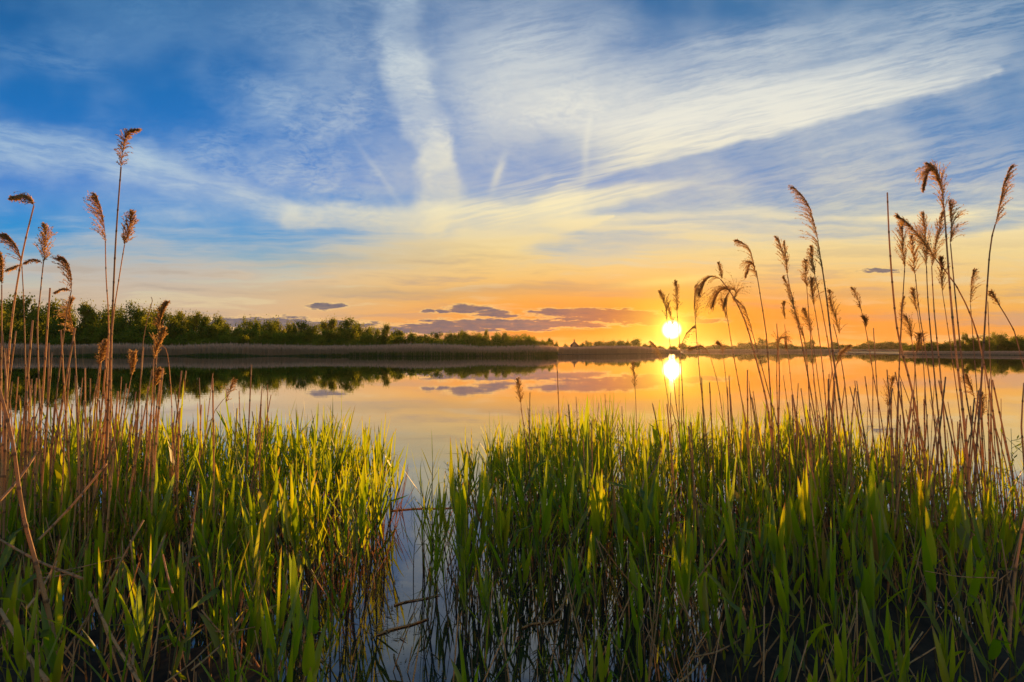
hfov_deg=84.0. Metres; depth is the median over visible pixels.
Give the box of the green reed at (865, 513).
[857,469,877,552]
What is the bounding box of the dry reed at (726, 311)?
[718,298,760,518]
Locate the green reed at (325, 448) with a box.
[318,407,340,515]
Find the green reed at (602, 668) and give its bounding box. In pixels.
[589,628,620,681]
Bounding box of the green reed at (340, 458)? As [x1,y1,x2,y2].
[326,408,354,508]
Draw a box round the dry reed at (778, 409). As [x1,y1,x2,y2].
[776,324,779,494]
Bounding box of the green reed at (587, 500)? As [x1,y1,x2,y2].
[568,440,603,597]
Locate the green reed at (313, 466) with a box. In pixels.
[311,431,315,552]
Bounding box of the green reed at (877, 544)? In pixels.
[871,509,888,627]
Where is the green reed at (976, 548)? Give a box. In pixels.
[960,503,986,624]
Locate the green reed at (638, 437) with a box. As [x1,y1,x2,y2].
[621,407,658,474]
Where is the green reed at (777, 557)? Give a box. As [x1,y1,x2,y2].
[764,484,784,631]
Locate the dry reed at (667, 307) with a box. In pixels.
[657,289,684,494]
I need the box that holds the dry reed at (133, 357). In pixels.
[109,349,138,570]
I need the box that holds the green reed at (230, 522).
[224,477,236,602]
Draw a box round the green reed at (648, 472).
[647,442,661,558]
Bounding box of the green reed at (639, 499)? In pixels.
[611,473,644,546]
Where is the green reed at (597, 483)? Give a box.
[596,474,604,595]
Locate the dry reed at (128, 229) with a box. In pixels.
[106,209,138,592]
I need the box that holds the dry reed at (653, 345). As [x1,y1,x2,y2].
[647,341,680,500]
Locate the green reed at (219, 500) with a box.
[195,441,257,566]
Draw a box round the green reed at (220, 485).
[212,444,244,570]
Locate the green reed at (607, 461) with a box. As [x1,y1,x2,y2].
[589,421,626,479]
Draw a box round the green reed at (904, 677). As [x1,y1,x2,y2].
[894,613,926,681]
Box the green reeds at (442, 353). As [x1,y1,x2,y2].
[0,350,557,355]
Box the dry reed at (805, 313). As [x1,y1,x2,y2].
[801,307,830,485]
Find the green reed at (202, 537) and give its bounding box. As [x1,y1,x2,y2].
[186,488,236,615]
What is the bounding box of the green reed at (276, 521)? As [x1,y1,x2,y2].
[255,461,279,581]
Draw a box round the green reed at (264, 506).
[257,471,277,604]
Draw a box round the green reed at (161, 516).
[138,461,174,564]
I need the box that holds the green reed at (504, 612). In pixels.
[488,587,507,681]
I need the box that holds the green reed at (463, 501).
[455,450,467,608]
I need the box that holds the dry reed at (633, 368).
[629,361,638,451]
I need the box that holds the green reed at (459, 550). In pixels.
[441,512,474,624]
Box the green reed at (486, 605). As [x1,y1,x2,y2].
[473,551,498,667]
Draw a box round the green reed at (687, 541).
[686,517,698,642]
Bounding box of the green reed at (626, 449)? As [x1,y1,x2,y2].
[594,419,646,491]
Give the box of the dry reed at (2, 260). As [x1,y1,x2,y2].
[0,251,5,473]
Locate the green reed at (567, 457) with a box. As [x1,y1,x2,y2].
[540,413,590,536]
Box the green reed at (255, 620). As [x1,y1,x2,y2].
[244,583,276,681]
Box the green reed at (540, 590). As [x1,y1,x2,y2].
[535,562,547,635]
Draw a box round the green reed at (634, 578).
[629,543,645,663]
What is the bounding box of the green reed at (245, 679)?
[223,623,278,681]
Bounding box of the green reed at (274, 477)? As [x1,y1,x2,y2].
[271,443,292,541]
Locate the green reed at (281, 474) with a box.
[251,436,300,499]
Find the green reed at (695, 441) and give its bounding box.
[680,410,715,525]
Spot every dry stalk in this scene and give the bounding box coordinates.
[1,331,16,451]
[2,432,8,502]
[6,409,7,476]
[6,421,20,535]
[6,436,9,490]
[8,382,12,414]
[9,377,18,475]
[9,390,32,460]
[10,402,16,495]
[10,427,36,510]
[13,320,33,567]
[19,391,27,564]
[21,406,27,471]
[21,420,41,574]
[23,397,42,578]
[24,385,30,578]
[24,411,26,605]
[28,379,32,533]
[29,378,36,460]
[30,288,50,564]
[31,384,34,473]
[33,416,35,596]
[35,352,52,591]
[38,328,75,590]
[45,343,49,457]
[50,404,54,457]
[54,400,74,561]
[54,429,64,602]
[57,368,70,542]
[60,330,76,564]
[65,400,84,610]
[67,404,72,462]
[69,431,116,600]
[75,375,80,569]
[75,378,82,452]
[77,422,86,556]
[81,382,96,460]
[83,368,85,602]
[83,406,106,586]
[85,378,90,601]
[86,340,102,525]
[86,418,92,494]
[90,415,91,464]
[92,336,109,500]
[99,400,114,570]
[101,391,118,575]
[104,388,114,470]
[104,406,109,571]
[107,384,126,509]
[110,420,141,587]
[112,401,125,558]
[117,370,152,564]
[118,377,121,425]
[121,424,130,530]
[125,392,136,475]
[126,347,143,536]
[129,408,137,451]
[137,415,152,551]
[140,380,160,552]
[141,406,141,472]
[145,406,146,481]
[147,387,147,466]
[148,368,163,569]
[164,411,174,557]
[166,371,181,537]
[172,423,179,551]
[174,390,205,608]
[175,371,186,452]
[175,408,180,569]
[194,405,201,572]
[199,373,212,489]
[199,378,200,410]
[212,378,214,596]
[233,408,236,474]
[238,425,260,583]
[239,391,241,511]
[245,364,251,486]
[251,386,262,494]
[252,396,270,500]
[259,396,261,560]
[266,384,267,475]
[529,399,532,564]
[557,366,562,482]
[568,404,577,535]
[576,401,583,533]
[583,439,591,574]
[591,420,596,578]
[605,400,612,478]
[617,422,622,492]
[622,413,624,482]
[652,403,667,484]
[666,404,678,523]
[670,393,673,587]
[671,405,697,545]
[688,426,707,592]
[690,422,694,544]
[701,378,708,490]
[709,383,717,536]
[721,426,722,511]
[727,387,729,469]
[729,376,736,499]
[730,394,748,569]
[739,440,741,537]
[741,397,753,476]
[747,370,752,559]
[749,382,758,523]
[749,389,764,477]
[752,398,779,525]
[753,392,766,481]
[754,430,761,514]
[762,400,766,525]
[773,422,781,507]
[787,402,793,451]
[788,437,796,581]
[791,395,803,530]
[792,394,813,557]
[795,383,798,495]
[800,388,826,551]
[801,419,839,588]
[807,410,823,527]
[807,419,836,570]
[819,415,833,495]
[822,372,831,444]
[822,417,841,518]
[827,379,836,544]
[828,373,834,533]
[829,376,830,446]
[829,400,845,487]
[831,381,834,544]
[838,383,845,440]
[841,388,854,581]
[849,387,867,468]
[854,381,864,478]
[856,381,885,578]
[856,391,900,602]
[864,376,883,508]
[867,407,867,475]
[872,370,872,444]
[873,328,881,459]
[881,389,892,481]
[886,370,901,549]
[886,390,913,596]
[890,428,896,592]
[892,388,907,474]
[895,372,914,494]
[897,415,900,577]
[900,376,943,507]
[900,382,912,494]
[902,420,913,502]
[902,439,904,512]
[905,408,911,450]
[906,410,916,463]
[913,403,925,536]
[914,420,941,565]
[915,419,916,480]
[916,418,938,591]
[917,425,919,473]
[923,414,927,530]
[924,382,926,540]
[925,377,945,603]
[930,384,934,459]
[930,400,950,483]
[938,380,969,518]
[948,403,958,463]
[951,443,954,559]
[955,423,960,562]
[957,421,958,480]
[961,390,978,568]
[962,398,974,590]
[963,422,966,499]
[970,406,985,576]
[979,388,993,572]
[984,374,995,501]
[987,301,999,503]
[987,422,1003,511]
[988,379,989,481]
[989,380,992,541]
[990,403,998,513]
[992,380,1021,517]
[992,416,1014,508]
[1001,428,1019,516]
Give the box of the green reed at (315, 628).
[301,579,318,638]
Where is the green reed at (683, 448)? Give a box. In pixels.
[675,407,688,525]
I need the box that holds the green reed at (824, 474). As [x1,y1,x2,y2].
[819,434,830,497]
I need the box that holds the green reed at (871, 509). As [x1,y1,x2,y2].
[867,445,885,553]
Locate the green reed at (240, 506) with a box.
[227,469,252,569]
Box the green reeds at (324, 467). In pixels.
[0,391,456,681]
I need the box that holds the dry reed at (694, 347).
[686,342,725,442]
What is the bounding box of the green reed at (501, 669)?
[468,616,520,681]
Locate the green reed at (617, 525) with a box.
[612,476,626,606]
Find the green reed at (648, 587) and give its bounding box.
[625,526,675,649]
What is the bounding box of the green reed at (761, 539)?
[732,505,769,621]
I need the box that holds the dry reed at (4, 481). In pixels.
[0,330,6,624]
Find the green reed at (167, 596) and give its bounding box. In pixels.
[155,548,185,665]
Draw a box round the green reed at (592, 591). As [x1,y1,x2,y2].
[577,535,609,639]
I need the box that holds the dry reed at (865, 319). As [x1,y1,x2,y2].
[850,286,894,519]
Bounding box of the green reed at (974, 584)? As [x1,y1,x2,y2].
[947,538,984,673]
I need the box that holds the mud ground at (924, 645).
[0,512,1023,681]
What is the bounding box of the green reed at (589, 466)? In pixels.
[572,433,591,555]
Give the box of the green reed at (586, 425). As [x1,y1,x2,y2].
[568,394,595,482]
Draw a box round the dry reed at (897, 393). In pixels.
[892,296,904,536]
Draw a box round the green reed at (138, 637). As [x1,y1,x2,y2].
[116,573,155,681]
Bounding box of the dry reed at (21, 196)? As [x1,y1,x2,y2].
[0,191,34,546]
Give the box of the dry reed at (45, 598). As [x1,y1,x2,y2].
[0,386,65,681]
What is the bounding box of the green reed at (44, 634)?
[40,576,62,681]
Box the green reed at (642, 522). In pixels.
[638,483,647,581]
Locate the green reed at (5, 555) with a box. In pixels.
[0,519,32,651]
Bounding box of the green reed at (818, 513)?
[809,462,828,570]
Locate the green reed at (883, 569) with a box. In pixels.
[840,530,893,649]
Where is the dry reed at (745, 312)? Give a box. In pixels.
[731,297,791,495]
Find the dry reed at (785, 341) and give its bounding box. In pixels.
[773,331,791,467]
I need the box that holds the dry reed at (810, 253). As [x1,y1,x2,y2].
[804,244,847,536]
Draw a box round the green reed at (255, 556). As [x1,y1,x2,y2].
[234,520,271,665]
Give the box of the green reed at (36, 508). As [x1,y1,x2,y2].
[19,462,58,574]
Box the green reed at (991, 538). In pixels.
[962,478,1010,603]
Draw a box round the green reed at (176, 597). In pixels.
[166,538,200,668]
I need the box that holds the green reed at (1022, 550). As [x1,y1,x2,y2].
[1016,499,1023,582]
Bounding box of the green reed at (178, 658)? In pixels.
[153,563,204,681]
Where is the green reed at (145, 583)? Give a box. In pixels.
[135,552,169,670]
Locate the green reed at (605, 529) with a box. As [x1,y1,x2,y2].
[588,485,616,602]
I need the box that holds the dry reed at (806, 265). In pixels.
[800,258,825,529]
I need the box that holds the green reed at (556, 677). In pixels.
[548,649,571,681]
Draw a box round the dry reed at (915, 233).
[893,213,1014,570]
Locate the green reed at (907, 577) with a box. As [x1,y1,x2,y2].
[859,507,942,654]
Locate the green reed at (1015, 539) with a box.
[999,482,1023,589]
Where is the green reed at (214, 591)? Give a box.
[186,528,257,681]
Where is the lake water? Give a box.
[0,352,1023,681]
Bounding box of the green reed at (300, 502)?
[289,459,316,587]
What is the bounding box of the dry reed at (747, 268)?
[732,238,776,531]
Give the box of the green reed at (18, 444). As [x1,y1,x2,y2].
[10,417,18,480]
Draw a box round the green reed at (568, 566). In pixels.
[564,543,574,635]
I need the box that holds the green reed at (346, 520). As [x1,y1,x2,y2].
[336,462,357,607]
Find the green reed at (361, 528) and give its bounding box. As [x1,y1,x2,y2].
[352,487,368,609]
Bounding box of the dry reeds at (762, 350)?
[678,349,898,351]
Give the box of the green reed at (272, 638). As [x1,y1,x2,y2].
[243,546,302,681]
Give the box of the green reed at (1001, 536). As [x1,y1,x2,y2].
[982,477,1009,616]
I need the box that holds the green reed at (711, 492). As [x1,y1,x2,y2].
[707,466,716,571]
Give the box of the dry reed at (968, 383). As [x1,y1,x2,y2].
[960,373,991,548]
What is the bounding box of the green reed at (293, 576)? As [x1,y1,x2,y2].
[289,552,305,681]
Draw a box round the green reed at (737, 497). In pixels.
[715,451,774,583]
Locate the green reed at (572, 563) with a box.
[545,526,594,646]
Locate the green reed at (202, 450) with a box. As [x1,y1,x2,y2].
[181,410,224,481]
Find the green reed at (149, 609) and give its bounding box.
[119,539,169,673]
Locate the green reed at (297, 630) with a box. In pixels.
[287,597,302,681]
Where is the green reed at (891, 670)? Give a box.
[875,618,915,681]
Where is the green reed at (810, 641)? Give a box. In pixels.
[790,587,830,681]
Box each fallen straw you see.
[0,452,37,500]
[0,539,83,579]
[0,608,49,681]
[25,561,57,609]
[29,555,126,576]
[33,567,95,579]
[38,463,106,539]
[46,539,60,591]
[64,520,143,652]
[84,652,86,681]
[86,575,122,617]
[88,591,140,681]
[113,643,171,674]
[117,553,141,630]
[124,642,131,681]
[125,535,165,617]
[130,540,136,586]
[131,600,135,666]
[147,603,202,630]
[162,554,173,592]
[165,641,211,681]
[172,483,198,681]
[191,622,240,670]
[201,610,252,665]
[215,626,254,631]
[223,580,233,642]
[226,566,261,652]
[231,617,241,681]
[544,583,575,626]
[576,605,590,659]
[599,541,637,590]
[639,456,649,495]
[640,617,674,681]
[647,618,652,666]
[648,456,659,478]
[666,577,697,630]
[678,652,705,681]
[679,539,724,599]
[692,639,740,657]
[709,624,727,650]
[753,632,780,666]
[754,606,774,681]
[786,596,809,632]
[846,597,850,628]
[871,644,940,681]
[895,631,922,664]
[910,558,950,572]
[926,571,996,577]
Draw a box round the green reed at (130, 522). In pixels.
[112,476,151,583]
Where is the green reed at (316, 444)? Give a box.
[290,412,336,495]
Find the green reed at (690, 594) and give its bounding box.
[644,536,710,672]
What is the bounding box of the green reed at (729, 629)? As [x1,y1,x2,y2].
[723,594,754,681]
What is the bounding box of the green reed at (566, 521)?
[547,461,590,603]
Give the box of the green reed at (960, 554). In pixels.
[934,516,999,606]
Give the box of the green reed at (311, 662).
[302,591,327,681]
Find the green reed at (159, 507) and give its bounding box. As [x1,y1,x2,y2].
[118,485,173,585]
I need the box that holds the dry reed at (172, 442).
[162,346,174,553]
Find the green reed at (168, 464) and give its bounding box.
[131,432,193,507]
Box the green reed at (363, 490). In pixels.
[349,461,369,596]
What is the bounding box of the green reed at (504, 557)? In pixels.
[485,499,532,634]
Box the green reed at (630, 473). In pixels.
[619,444,656,571]
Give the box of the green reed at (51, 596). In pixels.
[16,558,84,681]
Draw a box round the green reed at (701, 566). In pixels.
[698,535,707,677]
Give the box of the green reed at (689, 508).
[662,467,692,574]
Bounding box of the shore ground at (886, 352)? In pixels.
[33,351,1009,355]
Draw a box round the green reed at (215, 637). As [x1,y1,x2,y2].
[197,591,236,681]
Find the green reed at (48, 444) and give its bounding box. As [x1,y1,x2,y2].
[18,432,65,464]
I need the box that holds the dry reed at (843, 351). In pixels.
[826,345,851,526]
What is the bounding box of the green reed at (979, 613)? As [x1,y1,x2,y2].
[958,569,1003,681]
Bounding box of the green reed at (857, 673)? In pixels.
[849,624,883,681]
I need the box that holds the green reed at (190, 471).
[159,381,201,519]
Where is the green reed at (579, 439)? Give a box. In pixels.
[561,420,598,464]
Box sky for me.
[0,0,1023,349]
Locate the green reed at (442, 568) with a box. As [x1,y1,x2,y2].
[424,498,451,626]
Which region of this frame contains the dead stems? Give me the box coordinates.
[0,440,1023,681]
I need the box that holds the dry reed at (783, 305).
[780,299,800,485]
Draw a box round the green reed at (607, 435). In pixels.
[599,393,626,515]
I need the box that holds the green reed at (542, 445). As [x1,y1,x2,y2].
[512,411,559,527]
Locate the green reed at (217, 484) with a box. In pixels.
[186,446,235,568]
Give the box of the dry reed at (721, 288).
[695,261,779,524]
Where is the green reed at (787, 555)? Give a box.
[776,505,795,622]
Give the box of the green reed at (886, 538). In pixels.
[875,483,900,632]
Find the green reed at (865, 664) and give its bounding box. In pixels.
[850,632,867,681]
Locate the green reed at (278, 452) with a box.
[268,412,281,500]
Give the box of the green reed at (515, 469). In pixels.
[488,426,531,544]
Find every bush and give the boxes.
[0,316,13,342]
[0,323,9,337]
[0,332,18,345]
[0,333,29,344]
[2,307,20,327]
[6,314,50,341]
[6,316,25,336]
[21,336,38,345]
[41,314,67,344]
[48,331,79,345]
[63,318,82,337]
[72,332,93,350]
[76,315,102,339]
[89,319,110,343]
[101,324,119,338]
[112,329,141,344]
[113,318,127,335]
[118,319,143,336]
[120,331,149,344]
[134,316,155,336]
[136,333,163,354]
[142,326,169,340]
[152,335,175,345]
[166,336,195,346]
[172,320,187,338]
[182,331,207,339]
[185,338,208,353]
[196,323,227,340]
[202,338,215,345]
[210,335,230,352]
[212,324,228,340]
[215,332,236,342]
[231,336,249,345]
[234,333,252,344]
[243,325,259,339]
[251,340,262,347]
[252,328,273,342]
[258,336,285,352]
[269,331,290,342]
[280,339,293,348]
[283,330,299,343]
[291,339,310,353]
[294,329,315,343]
[308,335,326,350]
[309,332,321,342]
[312,327,337,343]
[324,338,338,353]
[329,328,341,340]
[334,337,347,346]
[338,325,362,342]
[341,339,360,352]
[355,332,381,349]
[362,339,383,348]
[374,333,391,343]
[382,332,392,344]
[386,334,400,343]
[392,335,410,344]
[406,335,419,344]
[421,334,438,344]
[436,338,447,351]
[445,335,457,343]
[460,333,473,344]
[476,333,488,342]
[481,339,492,346]
[493,335,504,344]
[497,339,509,347]
[499,335,514,342]
[509,340,517,347]
[513,337,529,344]
[522,335,532,343]
[540,342,551,345]
[710,344,723,349]
[725,345,741,349]
[736,341,749,349]
[751,343,760,349]
[787,344,797,349]
[821,346,840,350]
[856,342,870,349]
[871,344,884,349]
[883,342,895,349]
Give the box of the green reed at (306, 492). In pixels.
[304,459,310,572]
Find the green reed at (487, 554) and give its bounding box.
[455,506,509,614]
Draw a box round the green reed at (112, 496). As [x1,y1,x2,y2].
[105,448,119,568]
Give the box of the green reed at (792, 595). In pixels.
[768,553,833,669]
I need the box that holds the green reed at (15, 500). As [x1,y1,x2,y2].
[5,463,50,567]
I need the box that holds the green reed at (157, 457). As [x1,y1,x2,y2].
[148,440,161,484]
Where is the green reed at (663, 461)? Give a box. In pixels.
[662,434,680,551]
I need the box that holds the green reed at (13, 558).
[0,478,32,571]
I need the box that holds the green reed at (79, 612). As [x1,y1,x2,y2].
[68,567,94,679]
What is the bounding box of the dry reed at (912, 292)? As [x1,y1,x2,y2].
[908,286,932,523]
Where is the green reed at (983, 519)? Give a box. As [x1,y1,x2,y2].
[940,453,998,589]
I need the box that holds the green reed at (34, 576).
[21,524,71,620]
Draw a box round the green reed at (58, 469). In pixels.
[52,441,83,569]
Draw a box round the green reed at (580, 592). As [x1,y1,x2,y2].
[566,531,593,663]
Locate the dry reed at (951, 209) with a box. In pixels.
[948,198,988,561]
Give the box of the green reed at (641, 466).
[633,418,643,481]
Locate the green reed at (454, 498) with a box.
[449,438,463,575]
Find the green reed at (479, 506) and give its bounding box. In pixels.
[470,458,482,580]
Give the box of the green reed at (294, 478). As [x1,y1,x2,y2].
[291,449,296,559]
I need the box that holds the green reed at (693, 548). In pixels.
[672,509,706,646]
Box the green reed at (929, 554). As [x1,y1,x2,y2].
[922,507,938,678]
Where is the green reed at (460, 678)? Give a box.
[450,630,478,681]
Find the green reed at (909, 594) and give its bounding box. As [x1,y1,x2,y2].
[875,543,929,653]
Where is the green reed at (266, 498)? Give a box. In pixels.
[254,467,271,578]
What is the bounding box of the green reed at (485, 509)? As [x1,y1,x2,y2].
[467,481,495,605]
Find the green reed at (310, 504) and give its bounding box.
[297,453,352,588]
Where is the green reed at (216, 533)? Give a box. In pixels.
[193,487,240,594]
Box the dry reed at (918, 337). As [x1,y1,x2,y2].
[908,330,926,537]
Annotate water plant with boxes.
[980,435,1021,573]
[991,461,1017,567]
[999,429,1023,493]
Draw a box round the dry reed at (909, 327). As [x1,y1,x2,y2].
[897,312,920,480]
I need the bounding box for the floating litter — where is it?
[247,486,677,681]
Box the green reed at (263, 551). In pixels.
[253,516,267,602]
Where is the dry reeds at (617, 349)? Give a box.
[554,345,680,353]
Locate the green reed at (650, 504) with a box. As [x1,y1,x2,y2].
[604,441,655,613]
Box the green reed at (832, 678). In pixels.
[825,656,850,681]
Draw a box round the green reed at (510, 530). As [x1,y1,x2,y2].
[494,505,518,554]
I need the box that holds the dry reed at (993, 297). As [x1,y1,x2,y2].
[988,289,1023,367]
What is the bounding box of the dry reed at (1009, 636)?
[1006,519,1023,652]
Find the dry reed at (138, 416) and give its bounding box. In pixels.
[130,297,152,571]
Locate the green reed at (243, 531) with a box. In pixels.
[226,483,261,565]
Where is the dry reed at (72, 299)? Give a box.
[53,295,83,556]
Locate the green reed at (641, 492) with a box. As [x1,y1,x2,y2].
[631,472,678,592]
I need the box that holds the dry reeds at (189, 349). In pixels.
[0,341,558,355]
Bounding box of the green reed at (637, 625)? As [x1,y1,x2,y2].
[629,572,644,681]
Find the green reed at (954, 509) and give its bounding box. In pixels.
[944,462,962,612]
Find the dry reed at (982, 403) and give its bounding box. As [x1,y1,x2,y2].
[975,391,993,561]
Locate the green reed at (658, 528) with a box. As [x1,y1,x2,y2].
[641,462,680,596]
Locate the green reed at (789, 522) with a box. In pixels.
[776,487,799,591]
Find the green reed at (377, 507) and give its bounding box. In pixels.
[365,444,390,574]
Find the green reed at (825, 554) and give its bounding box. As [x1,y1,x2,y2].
[822,531,829,629]
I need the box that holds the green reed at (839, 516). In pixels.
[835,500,853,601]
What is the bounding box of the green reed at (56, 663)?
[39,614,78,681]
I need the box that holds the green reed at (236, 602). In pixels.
[217,556,260,667]
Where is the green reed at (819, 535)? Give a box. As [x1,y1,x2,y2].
[798,507,852,577]
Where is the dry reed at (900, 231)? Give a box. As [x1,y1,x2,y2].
[891,220,908,540]
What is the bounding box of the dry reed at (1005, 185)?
[967,163,1017,590]
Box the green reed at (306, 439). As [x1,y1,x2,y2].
[289,407,330,476]
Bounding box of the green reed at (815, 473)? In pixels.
[794,440,830,573]
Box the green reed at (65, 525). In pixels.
[58,470,72,610]
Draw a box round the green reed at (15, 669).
[0,605,62,681]
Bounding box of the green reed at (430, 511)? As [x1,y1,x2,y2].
[426,496,434,527]
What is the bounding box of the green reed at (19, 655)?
[6,583,40,681]
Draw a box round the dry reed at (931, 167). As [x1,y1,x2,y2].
[915,159,976,573]
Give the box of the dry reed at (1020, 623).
[1001,539,1023,635]
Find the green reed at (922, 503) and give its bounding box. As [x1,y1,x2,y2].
[909,452,933,607]
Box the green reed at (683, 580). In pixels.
[655,516,690,674]
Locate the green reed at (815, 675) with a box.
[807,652,817,681]
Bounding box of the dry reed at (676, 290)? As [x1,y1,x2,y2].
[672,280,687,503]
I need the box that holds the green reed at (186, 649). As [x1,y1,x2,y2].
[159,594,190,681]
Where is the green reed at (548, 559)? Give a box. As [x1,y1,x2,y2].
[528,518,561,599]
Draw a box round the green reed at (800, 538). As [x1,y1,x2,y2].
[788,477,806,609]
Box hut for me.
[570,339,578,346]
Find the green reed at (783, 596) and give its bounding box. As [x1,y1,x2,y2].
[773,547,789,678]
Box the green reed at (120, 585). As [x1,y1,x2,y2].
[112,541,126,666]
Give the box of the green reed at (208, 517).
[192,470,214,605]
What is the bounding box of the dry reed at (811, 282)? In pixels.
[807,276,829,467]
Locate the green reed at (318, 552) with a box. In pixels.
[304,499,330,610]
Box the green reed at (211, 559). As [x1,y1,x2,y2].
[190,497,241,634]
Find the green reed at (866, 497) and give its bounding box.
[840,484,895,565]
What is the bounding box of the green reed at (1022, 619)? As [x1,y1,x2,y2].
[992,579,1023,678]
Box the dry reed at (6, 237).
[0,232,27,504]
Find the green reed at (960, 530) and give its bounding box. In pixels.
[944,484,994,631]
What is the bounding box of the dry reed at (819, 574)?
[804,435,824,619]
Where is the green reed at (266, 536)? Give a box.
[264,509,273,601]
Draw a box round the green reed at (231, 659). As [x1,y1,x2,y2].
[227,618,239,681]
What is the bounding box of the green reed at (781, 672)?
[772,624,794,681]
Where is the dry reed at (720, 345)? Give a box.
[714,339,732,479]
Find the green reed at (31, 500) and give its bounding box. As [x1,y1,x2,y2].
[11,465,41,544]
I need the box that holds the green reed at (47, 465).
[38,436,49,561]
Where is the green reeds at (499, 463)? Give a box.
[398,389,1023,681]
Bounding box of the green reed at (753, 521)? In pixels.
[722,490,775,590]
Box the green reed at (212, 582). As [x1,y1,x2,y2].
[203,522,246,681]
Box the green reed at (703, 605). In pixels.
[696,569,714,681]
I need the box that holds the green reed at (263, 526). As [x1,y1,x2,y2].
[234,489,279,561]
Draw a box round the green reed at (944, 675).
[926,623,967,681]
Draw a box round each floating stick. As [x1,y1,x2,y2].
[376,617,428,635]
[393,507,451,510]
[393,654,402,680]
[394,594,439,605]
[522,617,561,628]
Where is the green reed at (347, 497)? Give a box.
[342,454,359,550]
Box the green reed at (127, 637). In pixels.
[108,595,145,681]
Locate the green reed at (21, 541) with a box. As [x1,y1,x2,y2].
[5,493,57,580]
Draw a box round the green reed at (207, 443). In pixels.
[194,407,226,482]
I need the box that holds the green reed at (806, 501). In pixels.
[802,447,821,607]
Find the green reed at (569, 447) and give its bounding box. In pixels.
[560,415,578,508]
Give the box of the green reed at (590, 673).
[577,634,597,681]
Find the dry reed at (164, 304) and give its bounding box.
[150,300,170,505]
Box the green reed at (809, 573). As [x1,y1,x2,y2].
[793,496,844,604]
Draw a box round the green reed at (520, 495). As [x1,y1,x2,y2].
[508,430,552,575]
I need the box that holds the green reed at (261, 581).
[252,560,280,672]
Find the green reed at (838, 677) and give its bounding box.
[836,669,840,681]
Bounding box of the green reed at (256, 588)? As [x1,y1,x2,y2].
[235,551,272,681]
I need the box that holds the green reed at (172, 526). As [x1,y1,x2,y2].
[166,467,179,567]
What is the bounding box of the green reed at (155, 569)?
[136,523,165,658]
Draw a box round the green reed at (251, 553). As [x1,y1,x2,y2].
[238,519,270,588]
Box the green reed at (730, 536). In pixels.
[724,486,748,630]
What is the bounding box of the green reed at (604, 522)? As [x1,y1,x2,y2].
[589,457,617,588]
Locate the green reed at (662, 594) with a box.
[623,532,673,680]
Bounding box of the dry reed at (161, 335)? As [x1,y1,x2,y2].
[143,326,167,594]
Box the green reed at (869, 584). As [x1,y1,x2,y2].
[863,537,875,670]
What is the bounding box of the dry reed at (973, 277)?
[969,268,984,494]
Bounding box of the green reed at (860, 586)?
[852,530,868,653]
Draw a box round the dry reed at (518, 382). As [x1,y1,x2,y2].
[514,376,532,505]
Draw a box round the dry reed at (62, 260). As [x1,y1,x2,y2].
[49,254,71,482]
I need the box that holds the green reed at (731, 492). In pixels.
[717,443,739,601]
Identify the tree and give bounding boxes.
[0,292,26,315]
[0,309,11,319]
[2,292,42,326]
[19,301,52,336]
[40,296,68,327]
[62,304,78,327]
[74,298,95,336]
[77,300,115,327]
[98,301,117,322]
[110,304,128,322]
[115,298,145,335]
[127,301,154,325]
[144,304,156,326]
[153,298,166,326]
[153,309,183,340]
[166,309,188,330]
[184,309,204,331]
[196,312,218,339]
[209,313,224,327]
[218,319,233,331]
[218,323,243,338]
[230,321,248,334]
[240,316,257,328]
[246,317,265,329]
[258,314,280,334]
[273,316,286,334]
[284,319,297,334]
[288,319,308,335]
[299,320,324,343]
[318,318,329,335]
[326,316,340,333]
[334,316,360,338]
[354,321,366,335]
[362,323,374,336]
[369,327,380,336]
[380,322,390,342]
[390,327,406,337]
[404,328,418,338]
[414,332,431,340]
[431,331,442,341]
[442,330,455,341]
[453,328,462,339]
[459,330,475,339]
[471,332,482,339]
[483,329,488,340]
[490,331,501,340]
[493,330,507,340]
[546,338,553,345]
[596,340,606,345]
[606,339,616,346]
[613,340,623,345]
[622,340,630,345]
[630,337,642,346]
[677,343,687,349]
[756,337,767,348]
[768,340,782,348]
[803,340,815,348]
[864,340,873,348]
[879,341,898,349]
[903,347,919,351]
[913,343,930,351]
[925,341,940,348]
[930,340,954,350]
[947,339,963,350]
[961,332,970,353]
[964,336,980,353]
[970,339,996,350]
[979,334,999,348]
[988,332,1008,350]
[996,335,1017,351]
[1008,335,1023,343]
[1008,341,1023,350]
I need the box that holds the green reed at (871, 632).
[861,592,918,681]
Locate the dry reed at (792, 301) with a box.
[782,275,811,452]
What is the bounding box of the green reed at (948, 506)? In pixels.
[935,470,982,562]
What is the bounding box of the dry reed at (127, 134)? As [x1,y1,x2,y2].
[102,128,141,549]
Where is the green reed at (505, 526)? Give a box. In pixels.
[494,480,510,603]
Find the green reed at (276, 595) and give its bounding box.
[245,560,290,628]
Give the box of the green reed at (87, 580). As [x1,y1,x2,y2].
[70,530,104,666]
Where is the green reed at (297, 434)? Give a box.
[277,415,306,489]
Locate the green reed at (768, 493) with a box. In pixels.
[762,468,802,584]
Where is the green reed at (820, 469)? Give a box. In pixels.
[796,427,842,505]
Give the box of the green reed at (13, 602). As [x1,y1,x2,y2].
[0,557,21,681]
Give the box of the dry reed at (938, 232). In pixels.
[928,211,954,567]
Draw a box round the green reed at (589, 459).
[572,422,603,534]
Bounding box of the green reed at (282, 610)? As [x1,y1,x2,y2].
[267,563,289,657]
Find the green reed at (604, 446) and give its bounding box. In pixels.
[598,403,608,493]
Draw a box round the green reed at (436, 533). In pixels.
[432,521,441,545]
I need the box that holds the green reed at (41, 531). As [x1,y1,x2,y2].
[25,489,76,578]
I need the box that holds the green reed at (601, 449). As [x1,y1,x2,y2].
[593,412,605,488]
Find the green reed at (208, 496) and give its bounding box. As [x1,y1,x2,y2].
[191,437,229,562]

